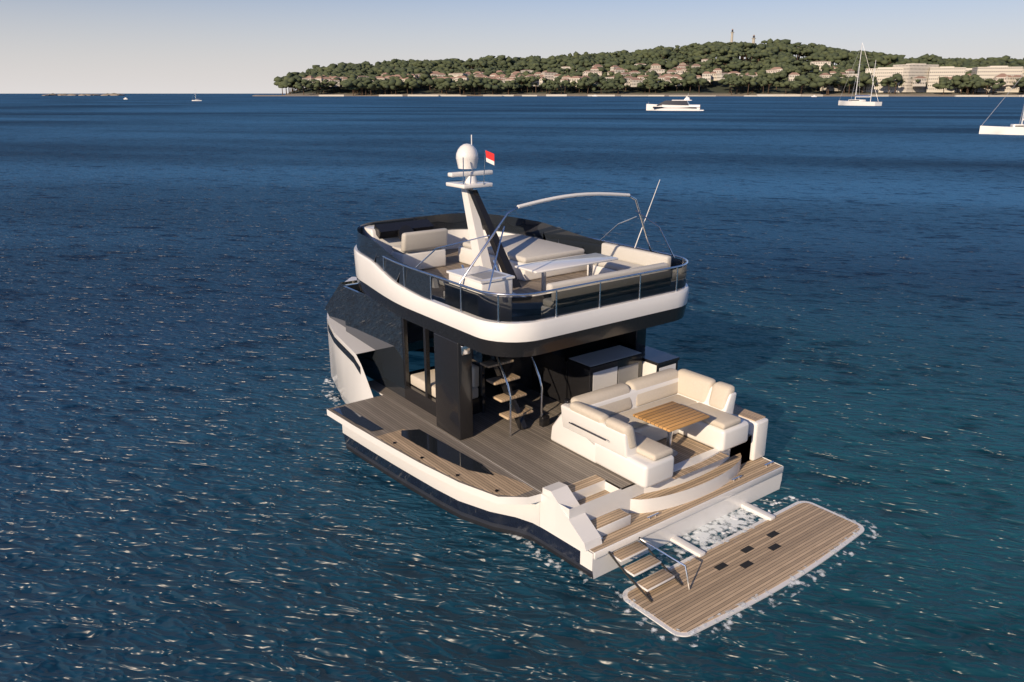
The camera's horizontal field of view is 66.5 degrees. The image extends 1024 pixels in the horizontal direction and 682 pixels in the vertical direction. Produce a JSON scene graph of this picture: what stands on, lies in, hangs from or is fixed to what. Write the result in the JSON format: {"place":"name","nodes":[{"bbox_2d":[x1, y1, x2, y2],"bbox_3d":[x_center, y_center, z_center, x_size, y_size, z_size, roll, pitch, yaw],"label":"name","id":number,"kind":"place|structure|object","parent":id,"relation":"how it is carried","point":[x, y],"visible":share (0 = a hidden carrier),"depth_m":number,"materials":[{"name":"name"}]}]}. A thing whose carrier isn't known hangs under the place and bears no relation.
{"place":"outdoors","nodes":[
{"label":"outdoors","id":0,"kind":"place"},
{"bbox_2d":[0,94,1023,681],"bbox_3d":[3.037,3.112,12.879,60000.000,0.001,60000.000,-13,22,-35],"label":"sea","id":1,"kind":"structure","parent":0,"point":[192,488],"depth_m":19.84,"materials":[{"name":"liquid"}]},
{"bbox_2d":[327,277,781,578],"bbox_3d":[-0.704,1.020,17.402,5.210,2.750,12.400,-13,22,-35],"label":"yacht hull","id":2,"kind":"object","parent":1,"relation":"on","point":[348,376],"visible":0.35,"depth_m":13.23,"materials":[{"name":"white plastic"}]},
{"bbox_2d":[325,280,679,439],"bbox_3d":[-0.675,-0.198,16.992,4.700,1.900,7.170,-13,22,-35],"label":"cabin","id":3,"kind":"object","parent":2,"relation":"on","point":[448,392],"visible":0.52,"depth_m":15.53,"materials":[{"name":"black glass"}]},
{"bbox_2d":[354,229,688,356],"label":"flybridge deck","id":4,"kind":"structure","parent":3,"relation":"on","point":[380,286],"depth_m":13.63,"materials":[{"name":"white plastic"}]},
{"bbox_2d":[446,135,520,287],"bbox_3d":[-0.486,-2.639,15.677,1.040,2.830,1.980,-13,22,-35],"label":"radar mast","id":5,"kind":"object","parent":4,"relation":"on","point":[467,157],"visible":1,"depth_m":15.83,"materials":[{"name":"white plastic"}]},
{"bbox_2d":[362,219,670,320],"bbox_3d":[-0.347,-1.722,15.985,4.380,0.895,6.499,-13,22,-35],"label":"flybridge seating","id":6,"kind":"object","parent":4,"relation":"on","point":[413,243],"visible":0.62,"depth_m":16.08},
{"bbox_2d":[357,213,688,321],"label":"yacht flybridge rails","id":7,"kind":"object","parent":4,"relation":"attached to","point":[431,287],"visible":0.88,"depth_m":13.80,"materials":[{"name":"glass"}]},
{"bbox_2d":[416,180,674,290],"bbox_3d":[0.807,-2.150,14.467,4.821,1.414,2.170,-13,22,-35],"label":"bimini frame","id":8,"kind":"object","parent":4,"relation":"attached to","point":[557,198],"visible":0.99,"depth_m":13.58,"materials":[{"name":"silver metal"}]},
{"bbox_2d":[327,395,741,540],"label":"yacht terraces","id":9,"kind":"object","parent":2,"relation":"attached to","point":[413,452],"visible":0.48,"depth_m":13.43,"materials":[{"name":"white plastic"}]},
{"bbox_2d":[368,354,783,558],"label":"yacht decks","id":10,"kind":"object","parent":2,"relation":"attached to","point":[610,511],"visible":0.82,"depth_m":12.98,"materials":[{"name":"white plastic"}]},
{"bbox_2d":[461,260,549,435],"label":"yacht flybridge stairs","id":11,"kind":"structure","parent":10,"relation":"on","point":[516,412],"depth_m":14.46,"materials":[{"name":"brown wood"}]},
{"bbox_2d":[551,368,748,487],"bbox_3d":[2.456,1.361,13.666,2.959,0.939,2.342,-13,22,-35],"label":"sofa","id":12,"kind":"object","parent":10,"relation":"on","point":[604,428],"visible":0.98,"depth_m":13.49,"materials":[{"name":"white leather"}]},
{"bbox_2d":[633,401,709,456],"bbox_3d":[2.693,1.591,13.307,1.000,0.720,0.840,-13,22,-35],"label":"table","id":13,"kind":"object","parent":10,"relation":"on","point":[670,417],"visible":0.81,"depth_m":13.17,"materials":[{"name":"brown wood"}]},
{"bbox_2d":[608,501,863,636],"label":"swim platform","id":14,"kind":"structure","parent":2,"relation":"attached to","point":[768,554],"depth_m":11.73,"materials":[{"name":"brown wood"}]},
{"bbox_2d":[322,379,878,646],"bbox_3d":[0.301,1.865,16.758,6.247,0.044,14.200,-13,22,-35],"label":"sea foam","id":15,"kind":"object","parent":1,"relation":"on","point":[702,537],"visible":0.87,"depth_m":12.74,"materials":[{"name":"white"}]},
{"bbox_2d":[646,93,703,110],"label":"motor yacht","id":16,"kind":"object","parent":1,"relation":"on","point":[676,105],"visible":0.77,"depth_m":321.88,"materials":[{"name":"white plastic"}]},
{"bbox_2d":[838,43,881,105],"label":"sailboat","id":17,"kind":"object","parent":1,"relation":"on","point":[853,102],"visible":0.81,"depth_m":455.23,"materials":[{"name":"white plastic"}]},
{"bbox_2d":[979,77,1023,134],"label":"sailboat","id":18,"kind":"object","parent":1,"relation":"on","point":[1015,129],"visible":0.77,"depth_m":135.86,"materials":[{"name":"white plastic"}]},
{"bbox_2d":[0,0,1023,93],"label":"sky","id":19,"kind":"structure","parent":0,"point":[47,46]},
{"bbox_2d":[42,59,1023,96],"bbox_3d":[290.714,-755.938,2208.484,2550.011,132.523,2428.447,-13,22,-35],"label":"headland terrain","id":20,"kind":"structure","parent":0,"point":[717,89],"depth_m":1987.49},
{"bbox_2d":[274,38,1023,95],"bbox_3d":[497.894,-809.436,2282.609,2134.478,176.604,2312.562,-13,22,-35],"label":"headland pines","id":21,"kind":"object","parent":20,"relation":"on","point":[770,54],"visible":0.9,"depth_m":2110.49,"materials":[{"name":"green plant"}]},
{"bbox_2d":[300,29,1023,96],"bbox_3d":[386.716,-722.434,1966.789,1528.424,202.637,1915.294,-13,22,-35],"label":"headland buildings","id":22,"kind":"structure","parent":20,"relation":"on","point":[928,74],"depth_m":1858.55,"materials":[{"name":"grey paint"}]}
]}

